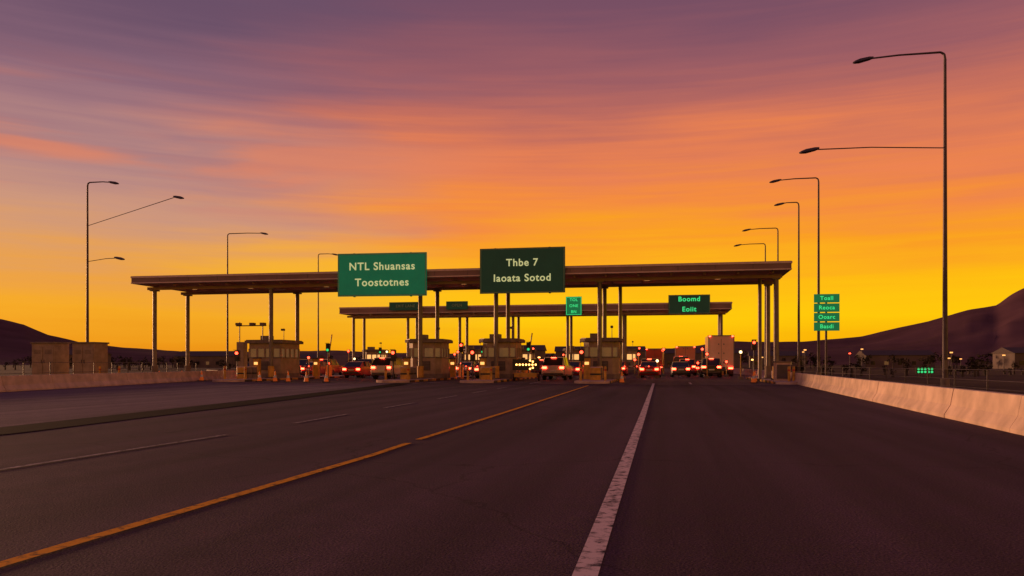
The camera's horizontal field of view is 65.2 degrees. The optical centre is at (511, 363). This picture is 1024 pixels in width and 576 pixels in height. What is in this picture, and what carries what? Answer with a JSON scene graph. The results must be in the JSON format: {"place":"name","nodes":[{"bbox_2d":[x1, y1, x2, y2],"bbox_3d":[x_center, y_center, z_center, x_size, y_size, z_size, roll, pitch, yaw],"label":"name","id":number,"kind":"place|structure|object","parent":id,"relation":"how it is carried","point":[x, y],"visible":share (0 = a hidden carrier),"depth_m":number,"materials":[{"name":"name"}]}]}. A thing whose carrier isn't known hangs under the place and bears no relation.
{"place":"outdoors","nodes":[
{"label":"outdoors","id":0,"kind":"place"},
{"bbox_2d":[0,382,419,426],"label":"carriageway","id":1,"kind":"structure","parent":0,"point":[69,404],"depth_m":29.74,"materials":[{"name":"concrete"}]},
{"bbox_2d":[0,370,236,391],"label":"concrete barrier","id":2,"kind":"object","parent":1,"relation":"on","point":[12,383],"visible":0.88,"depth_m":44.14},
{"bbox_2d":[0,383,411,434],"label":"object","id":3,"kind":"object","parent":1,"relation":"on","point":[48,425],"visible":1,"depth_m":19.97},
{"bbox_2d":[188,373,787,384],"bbox_3d":[-2.678,1.242,76.424,51.500,0.001,51.000,0,0,11],"label":"plaza apron","id":4,"kind":"object","parent":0,"point":[667,379],"visible":0.33,"depth_m":56.72,"materials":[{"name":"concrete"}]},
{"bbox_2d":[235,322,265,366],"bbox_3d":[-20.796,-1.050,63.706,2.600,4.600,0.700,0,0,11],"label":"camera mast","id":5,"kind":"object","parent":4,"relation":"on","point":[242,348],"visible":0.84,"depth_m":63.61,"materials":[{"name":"metal"}]},
{"bbox_2d":[212,376,344,381],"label":"toll island","id":6,"kind":"structure","parent":4,"relation":"on","point":[253,379],"depth_m":60.03,"materials":[{"name":"concrete"}]},
{"bbox_2d":[236,366,256,378],"bbox_3d":[-19.756,0.640,59.631,0.748,0.900,2.260,0,0,11],"label":"crash cushion","id":7,"kind":"object","parent":6,"relation":"on","point":[251,372],"visible":0.84,"depth_m":59.34,"materials":[{"name":"plastic"}]},
{"bbox_2d":[253,357,261,377],"bbox_3d":[-19.688,0.280,61.809,0.520,1.620,0.500,0,0,11],"label":"payment machine","id":8,"kind":"object","parent":6,"relation":"on","point":[257,361],"visible":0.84,"depth_m":61.60,"materials":[{"name":"metal"}]},
{"bbox_2d":[245,329,302,377],"bbox_3d":[-19.183,-0.910,64.665,3.220,4.000,3.720,0,0,11],"label":"toll booth","id":9,"kind":"object","parent":6,"relation":"on","point":[286,355],"visible":0.69,"depth_m":63.26,"materials":[{"name":"concrete"}]},
{"bbox_2d":[265,287,302,377],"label":"canopy column","id":10,"kind":"structure","parent":6,"relation":"on","point":[270,370],"depth_m":62.10,"materials":[{"name":"metal"}]},
{"bbox_2d":[313,358,320,376],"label":"payment machine","id":11,"kind":"object","parent":6,"relation":"on","point":[316,367],"visible":1,"depth_m":68.50,"materials":[{"name":"metal"}]},
{"bbox_2d":[301,362,334,375],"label":"sedan car","id":12,"kind":"object","parent":4,"relation":"on","point":[309,370],"visible":0.59,"depth_m":79.00,"materials":[{"name":"paint"}]},
{"bbox_2d":[320,359,342,374],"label":"suv car","id":13,"kind":"object","parent":4,"relation":"on","point":[336,365],"visible":0.2,"depth_m":87.49,"materials":[{"name":"paint"}]},
{"bbox_2d":[342,361,372,377],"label":"sedan car","id":14,"kind":"object","parent":4,"relation":"on","point":[362,369],"visible":0.77,"depth_m":70.48,"materials":[{"name":"paint"}]},
{"bbox_2d":[352,318,365,360],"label":"canopy column","id":15,"kind":"structure","parent":4,"relation":"on","point":[364,338],"depth_m":98.45,"materials":[{"name":"metal"}]},
{"bbox_2d":[339,302,731,318],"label":"plaza canopy","id":16,"kind":"object","parent":15,"relation":"on","point":[559,310],"visible":0.79,"depth_m":93.50,"materials":[{"name":"metal"}]},
{"bbox_2d":[389,302,417,309],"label":"lane led sign","id":17,"kind":"object","parent":16,"relation":"attached to","point":[403,305],"visible":0.92,"depth_m":94.71,"materials":[{"name":"metal"}]},
{"bbox_2d":[446,301,467,309],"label":"lane led sign","id":18,"kind":"object","parent":16,"relation":"attached to","point":[452,305],"visible":1,"depth_m":93.47,"materials":[{"name":"metal"}]},
{"bbox_2d":[566,296,581,315],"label":"lane led sign","id":19,"kind":"object","parent":16,"relation":"attached to","point":[573,305],"visible":1,"depth_m":90.82,"materials":[{"name":"metal"}]},
{"bbox_2d":[668,294,709,313],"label":"overhead sign","id":20,"kind":"object","parent":16,"relation":"attached to","point":[688,304],"visible":1,"depth_m":88.38,"materials":[{"name":"metal"}]},
{"bbox_2d":[371,357,402,378],"bbox_3d":[-10.007,0.344,66.467,2.240,1.780,4.810,0,0,13],"label":"suv car","id":21,"kind":"object","parent":4,"relation":"on","point":[379,364],"visible":0.69,"depth_m":64.43,"materials":[{"name":"paint"}]},
{"bbox_2d":[407,317,417,356],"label":"canopy column","id":22,"kind":"structure","parent":4,"relation":"on","point":[408,333],"depth_m":97.06,"materials":[{"name":"metal"}]},
{"bbox_2d":[376,376,474,382],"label":"toll island","id":23,"kind":"structure","parent":4,"relation":"on","point":[407,381],"depth_m":56.19,"materials":[{"name":"concrete"}]},
{"bbox_2d":[390,349,395,378],"bbox_3d":[-8.445,0.077,56.769,0.360,2.245,0.410,0,0,11],"label":"traffic signal","id":24,"kind":"object","parent":23,"relation":"on","point":[393,355],"visible":0.92,"depth_m":56.76,"materials":[{"name":"metal"}]},
{"bbox_2d":[403,357,410,366],"bbox_3d":[-7.812,0.280,59.494,0.520,1.620,0.500,0,0,11],"label":"payment machine","id":25,"kind":"object","parent":23,"relation":"on","point":[406,361],"visible":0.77,"depth_m":59.31,"materials":[{"name":"metal"}]},
{"bbox_2d":[400,367,416,379],"bbox_3d":[-7.389,0.640,57.221,0.748,0.900,2.260,0,0,11],"label":"crash cushion","id":26,"kind":"object","parent":23,"relation":"on","point":[412,373],"visible":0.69,"depth_m":56.33,"materials":[{"name":"plastic"}]},
{"bbox_2d":[405,327,452,377],"bbox_3d":[-6.423,-0.910,62.177,3.070,4.000,3.520,0,0,11],"label":"toll booth","id":27,"kind":"object","parent":23,"relation":"on","point":[436,354],"visible":0.84,"depth_m":60.74,"materials":[{"name":"concrete"}]},
{"bbox_2d":[417,290,441,378],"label":"canopy column","id":28,"kind":"structure","parent":23,"relation":"on","point":[420,370],"depth_m":59.83,"materials":[{"name":"metal"}]},
{"bbox_2d":[449,358,456,376],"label":"payment machine","id":29,"kind":"object","parent":23,"relation":"on","point":[452,367],"visible":0.87,"depth_m":66.16,"materials":[{"name":"metal"}]},
{"bbox_2d":[458,316,467,363],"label":"canopy column","id":30,"kind":"structure","parent":4,"relation":"on","point":[459,336],"depth_m":95.93,"materials":[{"name":"metal"}]},
{"bbox_2d":[456,362,476,375],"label":"sedan car","id":31,"kind":"object","parent":4,"relation":"on","point":[465,368],"visible":0.44,"depth_m":85.01,"materials":[{"name":"paint"}]},
{"bbox_2d":[460,377,537,382],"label":"toll island","id":32,"kind":"structure","parent":4,"relation":"on","point":[484,381],"depth_m":52.79,"materials":[{"name":"concrete"}]},
{"bbox_2d":[470,350,475,379],"bbox_3d":[-2.752,0.077,55.660,0.360,2.245,0.410,0,0,11],"label":"traffic signal","id":33,"kind":"object","parent":32,"relation":"on","point":[472,355],"visible":0.91,"depth_m":55.66,"materials":[{"name":"metal"}]},
{"bbox_2d":[479,357,486,378],"bbox_3d":[-2.119,0.280,58.384,0.520,1.620,0.500,0,0,11],"label":"payment machine","id":34,"kind":"object","parent":32,"relation":"on","point":[482,361],"visible":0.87,"depth_m":58.19,"materials":[{"name":"metal"}]},
{"bbox_2d":[480,367,494,379],"bbox_3d":[-1.696,0.640,56.111,0.748,0.900,2.260,0,0,11],"label":"crash cushion","id":35,"kind":"object","parent":32,"relation":"on","point":[484,373],"visible":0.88,"depth_m":55.10,"materials":[{"name":"plastic"}]},
{"bbox_2d":[493,293,509,378],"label":"canopy column","id":36,"kind":"structure","parent":32,"relation":"on","point":[496,366],"depth_m":58.69,"materials":[{"name":"metal"}]},
{"bbox_2d":[479,327,524,378],"bbox_3d":[-0.730,-0.910,61.068,3.070,4.000,3.520,0,0,11],"label":"toll booth","id":37,"kind":"object","parent":32,"relation":"on","point":[509,350],"visible":0.84,"depth_m":59.58,"materials":[{"name":"concrete"}]},
{"bbox_2d":[512,316,519,338],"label":"canopy column","id":38,"kind":"structure","parent":4,"relation":"on","point":[518,327],"depth_m":98.00,"materials":[{"name":"metal"}]},
{"bbox_2d":[513,359,539,380],"bbox_3d":[1.069,0.447,58.272,2.000,1.593,1.400,0,0,11],"label":"arrow board trailer","id":39,"kind":"object","parent":4,"relation":"on","point":[526,364],"visible":0.97,"depth_m":57.95,"materials":[{"name":"metal"}]},
{"bbox_2d":[541,357,573,379],"bbox_3d":[3.629,0.344,63.299,2.240,1.780,4.810,0,0,12],"label":"suv car","id":40,"kind":"object","parent":4,"relation":"on","point":[555,366],"visible":1,"depth_m":61.21,"materials":[{"name":"paint"}]},
{"bbox_2d":[566,315,572,360],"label":"canopy column","id":41,"kind":"structure","parent":4,"relation":"on","point":[571,337],"depth_m":96.76,"materials":[{"name":"metal"}]},
{"bbox_2d":[562,361,583,377],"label":"sedan car","id":42,"kind":"object","parent":4,"relation":"on","point":[576,364],"visible":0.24,"depth_m":70.85,"materials":[{"name":"paint"}]},
{"bbox_2d":[574,376,624,383],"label":"toll island","id":43,"kind":"structure","parent":4,"relation":"on","point":[589,381],"depth_m":50.80,"materials":[{"name":"concrete"}]},
{"bbox_2d":[584,356,590,378],"bbox_3d":[5.341,0.280,56.930,0.520,1.620,0.500,0,0,11],"label":"payment machine","id":44,"kind":"object","parent":43,"relation":"on","point":[586,367],"visible":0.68,"depth_m":56.72,"materials":[{"name":"metal"}]},
{"bbox_2d":[590,367,602,379],"bbox_3d":[5.764,0.640,54.657,0.748,0.900,2.260,0,0,11],"label":"crash cushion","id":45,"kind":"object","parent":43,"relation":"on","point":[596,373],"visible":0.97,"depth_m":53.64,"materials":[{"name":"plastic"}]},
{"bbox_2d":[596,281,607,378],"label":"canopy column","id":46,"kind":"structure","parent":43,"relation":"on","point":[599,323],"depth_m":57.25,"materials":[{"name":"metal"}]},
{"bbox_2d":[580,326,623,378],"bbox_3d":[6.730,-0.910,59.614,3.070,4.000,3.520,0,0,11],"label":"toll booth","id":47,"kind":"object","parent":43,"relation":"on","point":[611,352],"visible":0.79,"depth_m":58.14,"materials":[{"name":"concrete"}]},
{"bbox_2d":[622,315,626,374],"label":"canopy column","id":48,"kind":"structure","parent":4,"relation":"on","point":[624,337],"depth_m":92.18,"materials":[{"name":"metal"}]},
{"bbox_2d":[639,361,662,377],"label":"sedan car","id":49,"kind":"object","parent":4,"relation":"on","point":[654,370],"visible":0.82,"depth_m":70.12,"materials":[{"name":"paint"}]},
{"bbox_2d":[669,362,690,376],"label":"sedan car","id":50,"kind":"object","parent":4,"relation":"on","point":[679,368],"visible":0.98,"depth_m":74.56,"materials":[{"name":"paint"}]},
{"bbox_2d":[678,359,696,375],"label":"suv car","id":51,"kind":"object","parent":4,"relation":"on","point":[692,364],"visible":0.41,"depth_m":84.18,"materials":[{"name":"paint"}]},
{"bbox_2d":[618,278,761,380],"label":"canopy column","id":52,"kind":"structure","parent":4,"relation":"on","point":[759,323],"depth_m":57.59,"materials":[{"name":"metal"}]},
{"bbox_2d":[698,358,721,376],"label":"suv car","id":53,"kind":"object","parent":4,"relation":"on","point":[710,366],"visible":1,"depth_m":72.99,"materials":[{"name":"paint"}]},
{"bbox_2d":[705,335,733,375],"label":"box truck","id":54,"kind":"object","parent":4,"relation":"on","point":[721,347],"visible":0.71,"depth_m":79.49,"materials":[{"name":"paint"}]},
{"bbox_2d":[718,313,723,374],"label":"canopy column","id":55,"kind":"structure","parent":4,"relation":"on","point":[720,324],"depth_m":90.03,"materials":[{"name":"metal"}]},
{"bbox_2d":[746,377,797,384],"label":"toll island","id":56,"kind":"structure","parent":4,"relation":"on","point":[778,382],"depth_m":49.77,"materials":[{"name":"concrete"}]},
{"bbox_2d":[752,339,756,371],"bbox_3d":[19.185,-0.372,63.406,0.360,3.145,0.410,0,0,11],"label":"traffic signal","id":57,"kind":"object","parent":56,"relation":"on","point":[753,344],"visible":0.91,"depth_m":63.41,"materials":[{"name":"metal"}]},
{"bbox_2d":[763,277,780,379],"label":"canopy column","id":58,"kind":"structure","parent":56,"relation":"on","point":[768,366],"depth_m":59.22,"materials":[{"name":"metal"}]},
{"bbox_2d":[773,361,791,380],"bbox_3d":[17.736,0.450,52.575,1.000,1.300,1.505,0,0,11],"label":"control cabinet","id":59,"kind":"object","parent":56,"relation":"on","point":[780,370],"visible":0.85,"depth_m":51.88,"materials":[{"name":"metal"}]},
{"bbox_2d":[0,368,1023,575],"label":"road","id":60,"kind":"structure","parent":0,"point":[760,480],"depth_m":8.10,"materials":[{"name":"asphalt"}]},
{"bbox_2d":[0,387,504,469],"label":"dashed lane line","id":61,"kind":"object","parent":60,"relation":"on","point":[173,442],"visible":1,"depth_m":11.86,"materials":[{"name":"white paint"}]},
{"bbox_2d":[0,386,585,566],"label":"yellow lane line","id":62,"kind":"object","parent":60,"relation":"on","point":[71,543],"visible":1,"depth_m":6.90,"materials":[{"name":"paint"}]},
{"bbox_2d":[362,342,388,358],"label":"toll booth","id":63,"kind":"object","parent":60,"relation":"on","point":[372,352],"visible":0.33,"depth_m":104.60,"materials":[{"name":"concrete"}]},
{"bbox_2d":[464,342,481,363],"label":"toll booth","id":64,"kind":"object","parent":60,"relation":"on","point":[478,353],"visible":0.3,"depth_m":102.03,"materials":[{"name":"concrete"}]},
{"bbox_2d":[521,346,536,372],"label":"toll booth","id":65,"kind":"object","parent":60,"relation":"on","point":[524,353],"visible":0.17,"depth_m":100.72,"materials":[{"name":"concrete"}]},
{"bbox_2d":[563,342,583,363],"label":"toll booth","id":66,"kind":"object","parent":60,"relation":"on","point":[575,354],"visible":0.26,"depth_m":99.46,"materials":[{"name":"concrete"}]},
{"bbox_2d":[572,383,654,575],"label":"lane line","id":67,"kind":"object","parent":60,"relation":"on","point":[589,562],"visible":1,"depth_m":6.58,"materials":[{"name":"white paint"}]},
{"bbox_2d":[627,341,637,372],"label":"toll booth","id":68,"kind":"object","parent":60,"relation":"on","point":[631,353],"visible":0.38,"depth_m":98.17,"materials":[{"name":"concrete"}]},
{"bbox_2d":[646,348,661,370],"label":"box truck","id":69,"kind":"object","parent":60,"relation":"on","point":[653,353],"visible":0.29,"depth_m":111.26,"materials":[{"name":"paint"}]},
{"bbox_2d":[675,346,695,373],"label":"box truck","id":70,"kind":"object","parent":60,"relation":"on","point":[689,352],"visible":0.41,"depth_m":101.61,"materials":[{"name":"paint"}]},
{"bbox_2d":[733,368,771,377],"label":"concrete barrier","id":71,"kind":"object","parent":60,"relation":"on","point":[748,372],"visible":0.29,"depth_m":86.86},
{"bbox_2d":[791,372,1023,435],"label":"concrete barrier","id":72,"kind":"object","parent":60,"relation":"on","point":[1001,411],"visible":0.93,"depth_m":19.32,"materials":[{"name":"concrete"}]},
{"bbox_2d":[0,288,1023,364],"bbox_3d":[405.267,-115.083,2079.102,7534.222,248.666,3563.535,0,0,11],"label":"hills","id":73,"kind":"structure","parent":0,"point":[981,331],"depth_m":1904.51,"materials":[{"name":"soil"}]},
{"bbox_2d":[0,365,1023,394],"bbox_3d":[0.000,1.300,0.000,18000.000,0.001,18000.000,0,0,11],"label":"ground","id":74,"kind":"structure","parent":0,"point":[997,376],"depth_m":98.87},
{"bbox_2d":[30,342,70,374],"bbox_3d":[-37.462,-0.235,64.968,2.400,3.070,1.900,0,0,11],"label":"utility cabinet","id":75,"kind":"object","parent":74,"relation":"on","point":[44,354],"visible":0.87,"depth_m":64.22,"materials":[{"name":"metal"}]},
{"bbox_2d":[71,342,108,373],"bbox_3d":[-34.365,-0.235,65.179,2.300,3.070,1.900,0,0,11],"label":"utility cabinet","id":76,"kind":"object","parent":74,"relation":"on","point":[89,351],"visible":0.83,"depth_m":64.43,"materials":[{"name":"metal"}]},
{"bbox_2d":[8,362,184,374],"bbox_3d":[-28.223,0.593,56.442,0.059,1.413,46.543,0,0,-8],"label":"wire fence","id":77,"kind":"object","parent":74,"relation":"on","point":[94,371],"visible":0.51,"depth_m":53.03,"materials":[{"name":"metal"}]},
{"bbox_2d":[3,357,234,369],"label":"distant trees","id":78,"kind":"object","parent":74,"relation":"on","point":[148,363],"visible":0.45,"depth_m":165.52,"materials":[{"name":"green plant"}]},
{"bbox_2d":[86,181,183,341],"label":"street lamp","id":79,"kind":"object","parent":74,"relation":"on","point":[87,270],"visible":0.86,"depth_m":73.77,"materials":[{"name":"metal"}]},
{"bbox_2d":[174,356,248,367],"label":"walls","id":80,"kind":"structure","parent":74,"relation":"on","point":[203,360],"depth_m":279.72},
{"bbox_2d":[174,351,247,356],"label":"roof","id":81,"kind":"structure","parent":80,"relation":"on","point":[207,353],"depth_m":282.80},
{"bbox_2d":[8,355,462,367],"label":"distant trees","id":82,"kind":"object","parent":74,"relation":"on","point":[29,359],"visible":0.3,"depth_m":277.84,"materials":[{"name":"green plant"}]},
{"bbox_2d":[226,232,267,368],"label":"street lamp","id":83,"kind":"object","parent":74,"relation":"on","point":[227,355],"visible":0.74,"depth_m":102.80,"materials":[{"name":"metal"}]},
{"bbox_2d":[317,253,337,357],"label":"street lamp","id":84,"kind":"object","parent":74,"relation":"on","point":[318,313],"visible":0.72,"depth_m":121.82,"materials":[{"name":"metal"}]},
{"bbox_2d":[463,350,544,361],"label":"walls","id":85,"kind":"structure","parent":74,"relation":"on","point":[540,354],"depth_m":218.21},
{"bbox_2d":[464,345,546,350],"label":"roof","id":86,"kind":"structure","parent":85,"relation":"on","point":[541,347],"depth_m":222.37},
{"bbox_2d":[545,349,820,366],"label":"distant trees","id":87,"kind":"object","parent":74,"relation":"on","point":[745,359],"visible":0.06,"depth_m":328.07,"materials":[{"name":"green plant"}]},
{"bbox_2d":[664,353,738,367],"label":"walls","id":88,"kind":"structure","parent":74,"relation":"on","point":[668,356],"depth_m":239.00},
{"bbox_2d":[664,348,739,352],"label":"roof","id":89,"kind":"structure","parent":88,"relation":"on","point":[672,350],"depth_m":241.82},
{"bbox_2d":[734,243,765,369],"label":"street lamp","id":90,"kind":"object","parent":74,"relation":"on","point":[765,311],"visible":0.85,"depth_m":111.24,"materials":[{"name":"metal"}]},
{"bbox_2d":[743,228,778,360],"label":"street lamp","id":91,"kind":"object","parent":74,"relation":"on","point":[778,280],"visible":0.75,"depth_m":98.49,"materials":[{"name":"metal"}]},
{"bbox_2d":[774,202,800,372],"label":"street lamp","id":92,"kind":"object","parent":74,"relation":"on","point":[798,341],"visible":0.87,"depth_m":82.77,"materials":[{"name":"metal"}]},
{"bbox_2d":[769,177,820,374],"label":"street lamp","id":93,"kind":"object","parent":74,"relation":"on","point":[818,372],"visible":0.89,"depth_m":71.88,"materials":[{"name":"metal"}]},
{"bbox_2d":[814,294,839,375],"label":"roadside sign","id":94,"kind":"object","parent":74,"relation":"on","point":[826,305],"visible":1,"depth_m":66.22,"materials":[{"name":"metal"}]},
{"bbox_2d":[799,51,949,386],"bbox_3d":[19.703,-7.755,43.636,7.700,18.110,0.480,0,0,11],"label":"street lamp","id":95,"kind":"object","parent":74,"relation":"on","point":[944,322],"visible":0.93,"depth_m":42.88,"materials":[{"name":"metal"}]},
{"bbox_2d":[781,352,992,368],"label":"distant trees","id":96,"kind":"object","parent":74,"relation":"on","point":[927,361],"visible":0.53,"depth_m":226.88,"materials":[{"name":"green plant"}]},
{"bbox_2d":[857,355,934,367],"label":"walls","id":97,"kind":"structure","parent":74,"relation":"on","point":[879,360],"depth_m":246.98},
{"bbox_2d":[856,350,933,355],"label":"roof","id":98,"kind":"structure","parent":97,"relation":"on","point":[894,352],"depth_m":249.34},
{"bbox_2d":[791,366,1023,391],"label":"wire fence","id":99,"kind":"object","parent":74,"relation":"on","point":[927,377],"visible":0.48,"depth_m":41.15,"materials":[{"name":"metal"}]},
{"bbox_2d":[795,361,1023,376],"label":"roadside shrubs","id":100,"kind":"object","parent":74,"relation":"on","point":[979,366],"visible":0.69,"depth_m":86.61,"materials":[{"name":"green plant"}]},
{"bbox_2d":[915,367,933,376],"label":"green message board","id":101,"kind":"object","parent":74,"relation":"on","point":[924,371],"visible":0.87,"depth_m":77.61,"materials":[{"name":"metal"}]},
{"bbox_2d":[0,0,1023,353],"label":"sky","id":102,"kind":"structure","parent":0,"point":[608,132],"materials":[{"name":"orange"}]},
{"bbox_2d":[556,351,644,360],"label":"walls","id":103,"kind":"structure","parent":0,"point":[560,353],"depth_m":235.40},
{"bbox_2d":[554,346,645,351],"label":"roof","id":104,"kind":"structure","parent":103,"relation":"on","point":[561,348],"depth_m":238.02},
{"bbox_2d":[749,356,807,367],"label":"walls","id":105,"kind":"structure","parent":0,"point":[789,358],"depth_m":263.02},
{"bbox_2d":[748,351,808,355],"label":"roof","id":106,"kind":"structure","parent":105,"relation":"on","point":[789,353],"depth_m":264.98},
{"bbox_2d":[993,353,1023,368],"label":"walls","id":107,"kind":"structure","parent":0,"point":[1010,358],"depth_m":214.80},
{"bbox_2d":[990,347,1023,353],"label":"roof","id":108,"kind":"structure","parent":107,"relation":"on","point":[1011,350],"depth_m":215.45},
{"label":"toll island","id":109,"kind":"structure","parent":0,"visible":0},
{"bbox_2d":[150,290,192,371],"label":"canopy column","id":110,"kind":"structure","parent":109,"relation":"on","point":[155,367],"depth_m":64.13,"materials":[{"name":"metal"}]},
{"bbox_2d":[131,261,791,294],"bbox_3d":[-4.773,-6.415,62.538,49.620,0.970,9.060,0,0,11],"label":"toll plaza canopy","id":111,"kind":"object","parent":110,"relation":"on","point":[693,274],"visible":0.84,"depth_m":59.91,"materials":[{"name":"metal"}]},
{"bbox_2d":[338,252,426,296],"bbox_3d":[-9.456,-6.530,58.730,6.700,3.213,0.728,0,0,8],"label":"highway sign","id":112,"kind":"object","parent":111,"relation":"attached to","point":[383,274],"visible":1,"depth_m":58.38,"materials":[{"name":"metal"}]},
{"bbox_2d":[480,246,564,293],"bbox_3d":[0.769,-6.600,56.737,6.100,3.264,0.728,0,0,11],"label":"highway sign","id":113,"kind":"object","parent":111,"relation":"attached to","point":[525,270],"visible":1,"depth_m":56.40,"materials":[{"name":"metal"}]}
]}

